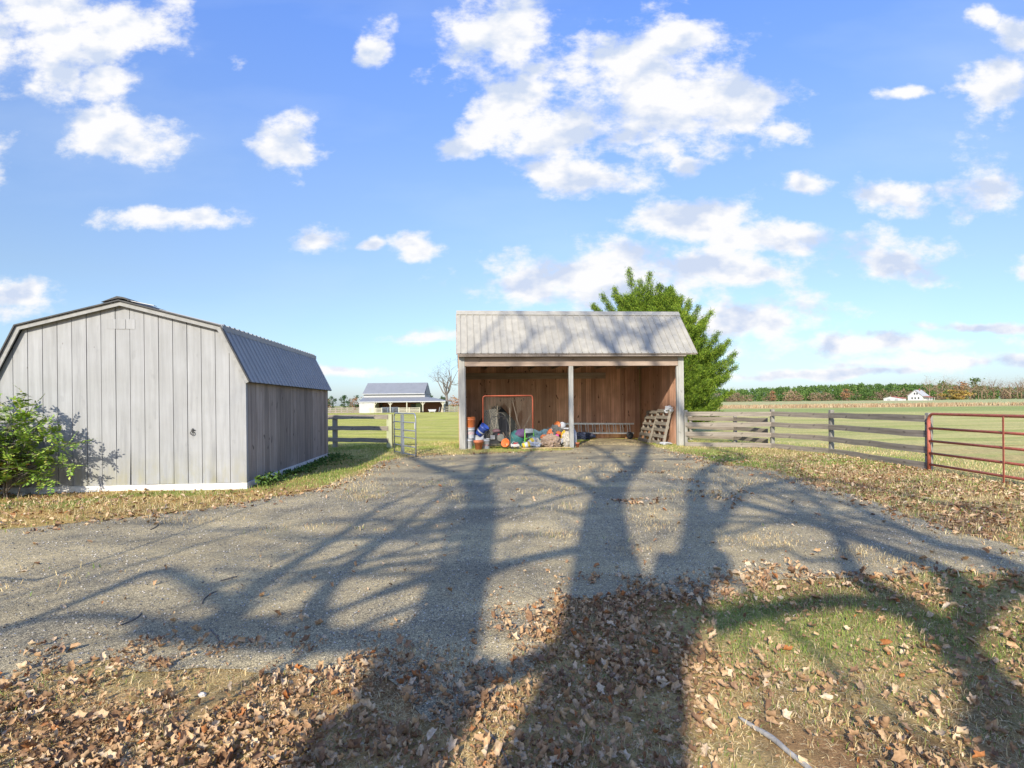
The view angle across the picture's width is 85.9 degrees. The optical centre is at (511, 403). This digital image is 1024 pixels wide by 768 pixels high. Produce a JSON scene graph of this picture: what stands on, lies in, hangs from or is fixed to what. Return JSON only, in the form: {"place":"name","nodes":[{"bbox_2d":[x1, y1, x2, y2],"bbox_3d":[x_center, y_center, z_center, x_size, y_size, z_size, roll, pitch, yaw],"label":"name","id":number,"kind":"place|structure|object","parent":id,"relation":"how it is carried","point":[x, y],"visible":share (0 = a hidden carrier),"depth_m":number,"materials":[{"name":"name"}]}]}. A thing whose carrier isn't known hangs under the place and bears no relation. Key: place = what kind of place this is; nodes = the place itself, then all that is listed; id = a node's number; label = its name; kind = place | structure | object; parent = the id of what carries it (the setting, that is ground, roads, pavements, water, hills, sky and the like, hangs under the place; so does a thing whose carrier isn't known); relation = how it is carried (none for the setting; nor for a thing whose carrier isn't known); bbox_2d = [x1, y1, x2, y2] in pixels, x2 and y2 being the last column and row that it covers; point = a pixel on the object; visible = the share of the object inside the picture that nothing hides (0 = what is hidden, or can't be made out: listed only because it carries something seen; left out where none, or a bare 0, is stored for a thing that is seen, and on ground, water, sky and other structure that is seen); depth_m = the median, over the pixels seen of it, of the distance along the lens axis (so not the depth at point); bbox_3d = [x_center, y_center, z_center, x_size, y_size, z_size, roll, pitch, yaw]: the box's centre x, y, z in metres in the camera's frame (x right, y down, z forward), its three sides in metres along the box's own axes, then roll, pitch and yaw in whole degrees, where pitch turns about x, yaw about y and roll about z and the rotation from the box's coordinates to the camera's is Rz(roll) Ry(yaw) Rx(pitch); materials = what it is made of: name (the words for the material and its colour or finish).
{"place":"outdoors","nodes":[
{"label":"outdoors","id":0,"kind":"place"},
{"bbox_2d":[0,438,1023,723],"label":"driveway","id":1,"kind":"structure","parent":0,"point":[302,568],"depth_m":5.57,"materials":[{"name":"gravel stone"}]},
{"bbox_2d":[121,612,141,624],"bbox_3d":[-2.763,1.567,4.015,0.041,0.012,0.225,-1,0,0],"label":"stick","id":2,"kind":"object","parent":1,"relation":"on","point":[132,619],"visible":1,"depth_m":3.99,"materials":[{"name":"wood"}]},
{"bbox_2d":[209,628,219,647],"bbox_3d":[-1.994,1.568,3.698,0.032,0.014,0.380,-1,0,-36],"label":"stick","id":3,"kind":"object","parent":1,"relation":"on","point":[216,636],"visible":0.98,"depth_m":3.69,"materials":[{"name":"wood"}]},
{"bbox_2d":[626,432,633,438],"bbox_3d":[5.032,1.342,23.463,0.310,0.307,0.110,-1,0,-5],"label":"cart wheel","id":4,"kind":"object","parent":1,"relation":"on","point":[629,435],"visible":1,"depth_m":23.42,"materials":[{"name":"black plastic"}]},
{"bbox_2d":[0,398,1023,767],"bbox_3d":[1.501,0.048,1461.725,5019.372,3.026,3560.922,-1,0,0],"label":"ground","id":5,"kind":"structure","parent":0,"point":[436,426],"depth_m":3.28,"materials":[{"name":"plant"}]},
{"bbox_2d":[0,386,93,498],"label":"leafy shrub","id":6,"kind":"object","parent":5,"relation":"on","point":[10,459],"visible":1,"depth_m":9.53,"materials":[{"name":"green plant"}]},
{"bbox_2d":[0,296,331,494],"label":"gambrel shed","id":7,"kind":"structure","parent":5,"relation":"on","point":[146,396],"depth_m":10.28,"materials":[{"name":"paint"}]},
{"bbox_2d":[198,692,206,697],"bbox_3d":[-1.683,1.579,2.989,0.048,0.028,0.035,-1,0,0],"label":"stone","id":8,"kind":"object","parent":5,"relation":"on","point":[202,694],"visible":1,"depth_m":2.98,"materials":[{"name":"white stone"}]},
{"bbox_2d":[254,452,363,486],"bbox_3d":[-4.909,1.485,13.596,1.178,0.266,6.318,-1,0,0],"label":"ground ivy","id":9,"kind":"object","parent":5,"relation":"on","point":[277,476],"visible":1,"depth_m":12.55,"materials":[{"name":"green plant"}]},
{"bbox_2d":[328,396,336,407],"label":"evergreen tree","id":10,"kind":"object","parent":5,"relation":"on","point":[334,400],"visible":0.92,"depth_m":259.92,"materials":[{"name":"green plant"}]},
{"bbox_2d":[328,407,358,412],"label":"paddock fence","id":11,"kind":"object","parent":5,"relation":"on","point":[335,410],"visible":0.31,"depth_m":115.96,"materials":[{"name":"white wood"}]},
{"bbox_2d":[339,395,349,408],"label":"evergreen tree","id":12,"kind":"object","parent":5,"relation":"on","point":[343,398],"visible":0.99,"depth_m":249.46,"materials":[{"name":"green plant"}]},
{"bbox_2d":[350,397,357,410],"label":"bare bush","id":13,"kind":"object","parent":5,"relation":"on","point":[354,406],"visible":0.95,"depth_m":169.97,"materials":[{"name":"brown plant"}]},
{"bbox_2d":[328,414,392,447],"bbox_3d":[-5.975,1.021,20.428,3.443,1.261,0.428,-1,0,14],"label":"board fence","id":14,"kind":"object","parent":5,"relation":"on","point":[334,439],"visible":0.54,"depth_m":20.20,"materials":[{"name":"grey wood"}]},
{"bbox_2d":[370,408,381,412],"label":"paddock fence","id":15,"kind":"object","parent":5,"relation":"on","point":[375,409],"visible":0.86,"depth_m":111.46,"materials":[{"name":"white wood"}]},
{"bbox_2d":[382,407,397,411],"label":"paddock gate","id":16,"kind":"structure","parent":15,"relation":"attached to","point":[387,408],"depth_m":111.47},
{"bbox_2d":[329,395,444,407],"bbox_3d":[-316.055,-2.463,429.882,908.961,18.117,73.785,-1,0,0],"label":"distant wood","id":17,"kind":"object","parent":5,"relation":"on","point":[356,405],"visible":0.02,"depth_m":415.65,"materials":[{"name":"green plant"}]},
{"bbox_2d":[328,395,458,407],"bbox_3d":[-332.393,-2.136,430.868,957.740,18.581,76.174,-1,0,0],"label":"distant wood","id":18,"kind":"object","parent":5,"relation":"on","point":[457,403],"visible":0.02,"depth_m":431.96,"materials":[{"name":"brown plant"}]},
{"bbox_2d":[359,383,450,412],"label":"horse barn","id":19,"kind":"structure","parent":5,"relation":"on","point":[403,395],"depth_m":116.90,"materials":[{"name":"metal"}]},
{"bbox_2d":[393,413,416,456],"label":"tube gate","id":20,"kind":"structure","parent":5,"relation":"on","point":[402,422],"depth_m":16.68,"materials":[{"name":"grey metal"}]},
{"bbox_2d":[398,407,419,412],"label":"paddock fence","id":21,"kind":"object","parent":5,"relation":"on","point":[409,409],"visible":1,"depth_m":111.46,"materials":[{"name":"white wood"}]},
{"bbox_2d":[428,346,457,410],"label":"bare tree","id":22,"kind":"object","parent":5,"relation":"on","point":[450,380],"visible":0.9,"depth_m":116.15,"materials":[{"name":"grey plant"}]},
{"bbox_2d":[452,441,474,447],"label":"grass","id":23,"kind":"structure","parent":5,"relation":"on","point":[456,444],"depth_m":19.27,"materials":[{"name":"green plant"}]},
{"bbox_2d":[466,438,472,448],"bbox_3d":[-1.516,1.381,19.178,0.326,0.370,0.320,-1,0,-5],"label":"bucket","id":24,"kind":"object","parent":5,"relation":"on","point":[469,441],"visible":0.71,"depth_m":19.05,"materials":[{"name":"white plastic"}]},
{"bbox_2d":[466,427,474,437],"bbox_3d":[-1.451,1.005,19.195,0.326,0.370,0.320,-1,0,-5],"label":"bucket","id":25,"kind":"object","parent":24,"relation":"on","point":[470,432],"visible":0.93,"depth_m":19.07,"materials":[{"name":"white plastic"}]},
{"bbox_2d":[466,417,475,430],"bbox_3d":[-1.494,0.691,19.251,0.453,0.470,0.440,-1,0,-5],"label":"bucket","id":26,"kind":"object","parent":25,"relation":"on","point":[470,422],"visible":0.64,"depth_m":19.07,"materials":[{"name":"orange plastic"}]},
{"bbox_2d":[472,435,483,447],"bbox_3d":[-1.257,1.331,19.474,0.524,0.465,0.370,-1,0,-5],"label":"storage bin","id":27,"kind":"object","parent":5,"relation":"on","point":[476,437],"visible":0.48,"depth_m":19.31,"materials":[{"name":"white plastic"}]},
{"bbox_2d":[475,423,488,436],"bbox_3d":[-1.042,0.904,19.314,0.496,0.502,0.339,-1,0,23],"label":"bucket","id":28,"kind":"object","parent":27,"relation":"on","point":[482,429],"visible":1,"depth_m":19.21,"materials":[{"name":"blue plastic"}]},
{"bbox_2d":[473,440,483,449],"bbox_3d":[-1.145,1.402,18.841,0.354,0.320,0.354,-1,0,-5],"label":"flower pot","id":29,"kind":"object","parent":5,"relation":"on","point":[478,444],"visible":1,"depth_m":18.73,"materials":[{"name":"ceramic"}]},
{"bbox_2d":[482,438,489,448],"bbox_3d":[-0.903,1.379,19.136,0.305,0.360,0.300,-1,0,-5],"label":"bucket","id":30,"kind":"object","parent":5,"relation":"on","point":[486,443],"visible":0.8,"depth_m":19.02,"materials":[{"name":"white plastic"}]},
{"bbox_2d":[478,723,508,764],"bbox_3d":[-0.079,1.535,2.491,0.033,0.015,0.380,-1,0,-24],"label":"stick","id":31,"kind":"object","parent":5,"relation":"on","point":[494,739],"visible":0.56,"depth_m":2.51,"materials":[{"name":"grey wood"}]},
{"bbox_2d":[483,416,509,445],"bbox_3d":[-0.547,0.997,19.279,0.912,1.118,0.677,-1,0,-5],"label":"pressure washer","id":32,"kind":"object","parent":5,"relation":"on","point":[497,437],"visible":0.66,"depth_m":19.10,"materials":[{"name":"red plastic"}]},
{"bbox_2d":[477,405,516,438],"bbox_3d":[-0.564,0.803,21.659,1.616,1.505,0.900,-1,0,-5],"label":"play tent","id":33,"kind":"object","parent":5,"relation":"on","point":[500,423],"visible":0.64,"depth_m":21.28,"materials":[{"name":"grey fabric"}]},
{"bbox_2d":[501,432,512,447],"bbox_3d":[-0.186,1.256,19.055,0.333,0.536,0.504,-1,0,19],"label":"bucket","id":34,"kind":"object","parent":5,"relation":"on","point":[506,441],"visible":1,"depth_m":18.99,"materials":[{"name":"orange plastic"}]},
{"bbox_2d":[482,395,533,444],"bbox_3d":[-0.228,0.606,21.403,1.912,1.896,1.754,-1,0,-5],"label":"lacrosse goal","id":35,"kind":"object","parent":5,"relation":"on","point":[487,396],"visible":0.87,"depth_m":20.63,"materials":[{"name":"orange metal"}]},
{"bbox_2d":[0,450,1023,767],"bbox_3d":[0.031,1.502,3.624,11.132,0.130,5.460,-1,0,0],"label":"leaf litter","id":36,"kind":"object","parent":5,"relation":"on","point":[223,755],"visible":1,"depth_m":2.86,"materials":[{"name":"brown plant"}]},
{"bbox_2d":[0,439,1023,595],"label":"grass","id":37,"kind":"structure","parent":5,"relation":"on","point":[781,451],"depth_m":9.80,"materials":[{"name":"plant"}]},
{"bbox_2d":[510,441,519,448],"bbox_3d":[0.101,1.409,18.929,0.308,0.280,0.180,-1,0,-5],"label":"toy cart","id":38,"kind":"object","parent":5,"relation":"on","point":[517,445],"visible":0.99,"depth_m":18.86,"materials":[{"name":"white plastic"}]},
{"bbox_2d":[509,429,526,445],"bbox_3d":[0.244,1.244,20.186,0.733,0.665,0.530,-1,0,-5],"label":"floor cushion","id":39,"kind":"object","parent":5,"relation":"on","point":[518,435],"visible":0.69,"depth_m":19.99,"materials":[{"name":"teal fabric"}]},
{"bbox_2d":[522,441,530,447],"bbox_3d":[0.493,1.407,19.016,0.296,0.248,0.217,-1,0,-5],"label":"bucket","id":40,"kind":"object","parent":5,"relation":"on","point":[525,444],"visible":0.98,"depth_m":18.93,"materials":[{"name":"yellow plastic"}]},
{"bbox_2d":[524,429,533,441],"bbox_3d":[0.615,1.217,19.769,0.378,0.667,0.353,-1,0,-5],"label":"folding stand","id":41,"kind":"object","parent":5,"relation":"on","point":[528,430],"visible":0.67,"depth_m":19.70,"materials":[{"name":"plastic"}]},
{"bbox_2d":[529,442,540,447],"bbox_3d":[0.738,1.454,19.074,0.616,0.290,0.346,-1,0,-5],"label":"white sack","id":42,"kind":"object","parent":5,"relation":"on","point":[534,444],"visible":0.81,"depth_m":19.01,"materials":[{"name":"plastic"}]},
{"bbox_2d":[527,429,554,444],"bbox_3d":[1.120,1.311,19.882,1.196,0.837,0.657,-1,0,-5],"label":"tarp heap","id":43,"kind":"object","parent":5,"relation":"on","point":[538,433],"visible":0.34,"depth_m":19.77,"materials":[{"name":"blue plastic"}]},
{"bbox_2d":[522,447,570,448],"bbox_3d":[1.177,1.511,18.940,1.700,0.030,0.090,-1,0,-7],"label":"plank","id":44,"kind":"object","parent":5,"relation":"on","point":[547,447],"visible":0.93,"depth_m":18.92,"materials":[{"name":"beige wood"}]},
{"bbox_2d":[540,433,561,448],"bbox_3d":[1.341,1.347,19.265,0.818,0.638,0.540,-1,0,-5],"label":"torn bag","id":45,"kind":"object","parent":5,"relation":"on","point":[550,440],"visible":0.81,"depth_m":19.09,"materials":[{"name":"beige fabric"}]},
{"bbox_2d":[547,424,561,444],"bbox_3d":[1.456,1.226,19.995,0.834,1.009,0.704,-1,0,-5],"label":"tarp heap","id":46,"kind":"object","parent":5,"relation":"on","point":[555,428],"visible":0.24,"depth_m":19.93,"materials":[{"name":"grey fabric"}]},
{"bbox_2d":[562,431,568,446],"bbox_3d":[1.919,1.296,19.351,0.338,0.689,0.325,-1,0,-26],"label":"canvas bag","id":47,"kind":"object","parent":5,"relation":"on","point":[565,436],"visible":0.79,"depth_m":19.25,"materials":[{"name":"white fabric"}]},
{"bbox_2d":[574,430,576,445],"bbox_3d":[2.236,1.223,19.685,0.180,0.617,0.199,-1,0,-5],"label":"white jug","id":48,"kind":"object","parent":5,"relation":"on","point":[575,437],"visible":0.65,"depth_m":19.61,"materials":[{"name":"plastic"}]},
{"bbox_2d":[456,310,697,449],"bbox_3d":[2.083,-0.969,21.525,8.445,4.995,5.333,-1,0,-5],"label":"open shelter","id":49,"kind":"object","parent":5,"relation":"on","point":[571,368],"visible":0.91,"depth_m":20.30,"materials":[{"name":"brown wood"}]},
{"bbox_2d":[577,432,595,439],"bbox_3d":[3.048,1.369,23.373,1.036,0.383,0.382,-1,0,-5],"label":"tarp roll","id":50,"kind":"object","parent":5,"relation":"on","point":[584,436],"visible":0.85,"depth_m":23.27,"materials":[{"name":"blue plastic"}]},
{"bbox_2d":[564,423,633,433],"bbox_3d":[3.677,1.047,23.659,3.199,0.520,0.083,-1,0,-5],"label":"extension ladder","id":51,"kind":"object","parent":5,"relation":"on","point":[613,424],"visible":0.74,"depth_m":23.66,"materials":[{"name":"metal"}]},
{"bbox_2d":[637,410,657,442],"bbox_3d":[5.485,0.901,22.100,0.547,1.275,1.220,-1,0,-5],"label":"pallet","id":52,"kind":"object","parent":5,"relation":"on","point":[646,427],"visible":0.91,"depth_m":22.07,"materials":[{"name":"grey wood"}]},
{"bbox_2d":[651,409,671,442],"bbox_3d":[5.660,0.859,20.846,0.420,1.326,1.190,-1,0,-5],"label":"pallet","id":53,"kind":"object","parent":5,"relation":"on","point":[661,428],"visible":0.82,"depth_m":20.82,"materials":[{"name":"grey wood"}]},
{"bbox_2d":[664,405,673,412],"bbox_3d":[5.818,0.208,20.380,0.341,0.320,0.323,-1,0,26],"label":"white rag","id":54,"kind":"object","parent":53,"relation":"hanging from","point":[668,408],"visible":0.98,"depth_m":20.31,"materials":[{"name":"fabric"}]},
{"bbox_2d":[656,442,672,444],"bbox_3d":[5.546,1.444,20.047,0.599,0.122,0.312,-1,0,-5],"label":"white rag","id":55,"kind":"object","parent":5,"relation":"on","point":[665,443],"visible":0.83,"depth_m":19.97,"materials":[{"name":"fabric"}]},
{"bbox_2d":[590,266,740,431],"bbox_3d":[7.486,-2.613,27.652,6.857,8.390,6.386,-1,0,36],"label":"cedar tree","id":56,"kind":"object","parent":5,"relation":"on","point":[704,379],"visible":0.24,"depth_m":26.55,"materials":[{"name":"green plant"}]},
{"bbox_2d":[688,416,767,442],"bbox_3d":[7.656,0.943,21.684,0.608,1.117,6.479,-1,0,-23],"label":"fence","id":57,"kind":"object","parent":5,"relation":"on","point":[736,429],"visible":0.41,"depth_m":20.56,"materials":[{"name":"grey wood"}]},
{"bbox_2d":[738,716,811,767],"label":"fallen stick","id":58,"kind":"object","parent":5,"relation":"on","point":[775,740],"visible":0.98,"depth_m":2.48,"materials":[{"name":"grey wood"}]},
{"bbox_2d":[684,409,932,469],"bbox_3d":[8.555,0.839,16.156,2.042,1.326,7.813,-1,0,-25],"label":"board fence","id":59,"kind":"object","parent":5,"relation":"on","point":[830,426],"visible":0.87,"depth_m":16.18,"materials":[{"name":"grey wood"}]},
{"bbox_2d":[925,413,1023,482],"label":"tube gate","id":60,"kind":"structure","parent":59,"relation":"attached to","point":[1003,462],"depth_m":10.80,"materials":[{"name":"red metal"}]},
{"bbox_2d":[839,389,853,399],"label":"russet tree","id":61,"kind":"object","parent":5,"relation":"on","point":[846,395],"visible":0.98,"depth_m":484.18,"materials":[{"name":"brown plant"}]},
{"bbox_2d":[848,391,863,400],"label":"evergreen tree","id":62,"kind":"object","parent":5,"relation":"on","point":[856,397],"visible":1,"depth_m":429.90,"materials":[{"name":"green plant"}]},
{"bbox_2d":[706,382,1023,401],"bbox_3d":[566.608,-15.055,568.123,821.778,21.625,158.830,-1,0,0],"label":"pine wood","id":63,"kind":"object","parent":5,"relation":"on","point":[805,392],"visible":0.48,"depth_m":533.60,"materials":[{"name":"green plant"}]},
{"bbox_2d":[714,388,1023,401],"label":"bare scrub","id":64,"kind":"object","parent":5,"relation":"on","point":[880,396],"visible":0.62,"depth_m":490.26,"materials":[{"name":"brown plant"}]},
{"bbox_2d":[859,392,879,399],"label":"evergreen tree","id":65,"kind":"object","parent":5,"relation":"on","point":[871,395],"visible":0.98,"depth_m":423.72,"materials":[{"name":"green plant"}]},
{"bbox_2d":[720,401,1023,408],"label":"dry weeds","id":66,"kind":"object","parent":5,"relation":"on","point":[841,405],"visible":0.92,"depth_m":127.71,"materials":[{"name":"beige plant"}]},
{"bbox_2d":[883,396,905,400],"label":"outbuilding","id":67,"kind":"structure","parent":5,"relation":"on","point":[892,398],"depth_m":409.43,"materials":[{"name":"white paint"}]},
{"bbox_2d":[908,389,934,399],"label":"farmhouse","id":68,"kind":"object","parent":5,"relation":"on","point":[919,394],"visible":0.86,"depth_m":405.24,"materials":[{"name":"white paint"}]},
{"bbox_2d":[919,378,940,394],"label":"bare tree","id":69,"kind":"object","parent":5,"relation":"on","point":[929,390],"visible":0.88,"depth_m":477.09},
{"bbox_2d":[925,379,952,399],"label":"bare tree","id":70,"kind":"object","parent":5,"relation":"on","point":[936,388],"visible":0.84,"depth_m":476.16,"materials":[{"name":"brown plant"}]},
{"bbox_2d":[926,377,955,399],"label":"bare tree","id":71,"kind":"object","parent":5,"relation":"on","point":[942,388],"visible":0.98,"depth_m":446.88,"materials":[{"name":"brown plant"}]},
{"bbox_2d":[936,380,949,397],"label":"pine tree","id":72,"kind":"object","parent":5,"relation":"on","point":[940,387],"visible":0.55,"depth_m":489.34,"materials":[{"name":"green plant"}]},
{"bbox_2d":[942,374,967,399],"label":"bare tree","id":73,"kind":"object","parent":5,"relation":"on","point":[950,386],"visible":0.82,"depth_m":480.77,"materials":[{"name":"brown plant"}]},
{"bbox_2d":[939,390,974,399],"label":"autumn tree","id":74,"kind":"object","parent":5,"relation":"on","point":[961,393],"visible":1,"depth_m":437.28,"materials":[{"name":"yellow plant"}]},
{"bbox_2d":[944,378,971,399],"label":"bare tree","id":75,"kind":"object","parent":5,"relation":"on","point":[957,387],"visible":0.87,"depth_m":470.04,"materials":[{"name":"brown plant"}]},
{"bbox_2d":[947,381,969,397],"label":"russet tree","id":76,"kind":"object","parent":5,"relation":"on","point":[960,389],"visible":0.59,"depth_m":473.19,"materials":[{"name":"brown plant"}]},
{"bbox_2d":[964,381,980,399],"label":"bare tree","id":77,"kind":"object","parent":5,"relation":"on","point":[972,389],"visible":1,"depth_m":446.31,"materials":[{"name":"plant"}]},
{"bbox_2d":[965,378,985,398],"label":"pine tree","id":78,"kind":"object","parent":5,"relation":"on","point":[974,380],"visible":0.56,"depth_m":498.06,"materials":[{"name":"green plant"}]},
{"bbox_2d":[969,381,988,398],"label":"bare tree","id":79,"kind":"object","parent":5,"relation":"on","point":[981,388],"visible":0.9,"depth_m":458.21,"materials":[{"name":"brown plant"}]},
{"bbox_2d":[972,382,988,398],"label":"bare tree","id":80,"kind":"object","parent":5,"relation":"on","point":[978,392],"visible":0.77,"depth_m":467.01,"materials":[{"name":"plant"}]},
{"bbox_2d":[981,380,995,398],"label":"bare tree","id":81,"kind":"object","parent":5,"relation":"on","point":[989,388],"visible":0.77,"depth_m":480.76,"materials":[{"name":"brown plant"}]},
{"bbox_2d":[980,377,1004,398],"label":"bare tree","id":82,"kind":"object","parent":5,"relation":"on","point":[994,390],"visible":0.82,"depth_m":482.74,"materials":[{"name":"brown plant"}]},
{"bbox_2d":[992,380,1012,398],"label":"bare tree","id":83,"kind":"object","parent":5,"relation":"on","point":[1001,391],"visible":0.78,"depth_m":483.71,"materials":[{"name":"brown plant"}]},
{"bbox_2d":[997,380,1023,398],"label":"bare tree","id":84,"kind":"object","parent":5,"relation":"on","point":[1009,392],"visible":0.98,"depth_m":464.31,"materials":[{"name":"brown plant"}]},
{"bbox_2d":[1004,378,1023,398],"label":"bare tree","id":85,"kind":"object","parent":5,"relation":"on","point":[1017,387],"visible":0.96,"depth_m":460.56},
{"bbox_2d":[0,0,1023,405],"label":"sky","id":86,"kind":"structure","parent":0,"point":[840,182],"materials":[{"name":"blue"}]},
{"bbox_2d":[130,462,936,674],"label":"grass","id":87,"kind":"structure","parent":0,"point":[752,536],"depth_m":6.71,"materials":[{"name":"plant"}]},
{"bbox_3d":[0.854,1.373,19.361,0.481,0.393,0.327,-1,0,-5],"label":"white sack","id":88,"kind":"object","parent":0,"visible":0},
{"bbox_2d":[528,436,536,441],"bbox_3d":[0.709,1.288,19.311,0.324,0.302,0.217,-1,0,-17],"label":"bucket","id":89,"kind":"object","parent":88,"relation":"on","point":[533,439],"visible":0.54,"depth_m":19.23,"materials":[{"name":"white plastic"}]},
{"bbox_3d":[1.961,1.255,20.361,0.600,0.550,0.400,-1,0,-5],"label":"wooden crate","id":90,"kind":"object","parent":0,"visible":0},
{"bbox_2d":[554,421,568,430],"bbox_3d":[1.936,0.829,20.239,0.804,0.392,0.301,-1,0,-5],"label":"leaf blower","id":91,"kind":"object","parent":90,"relation":"on","point":[562,425],"visible":0.62,"depth_m":20.18,"materials":[{"name":"orange plastic"}]}
]}

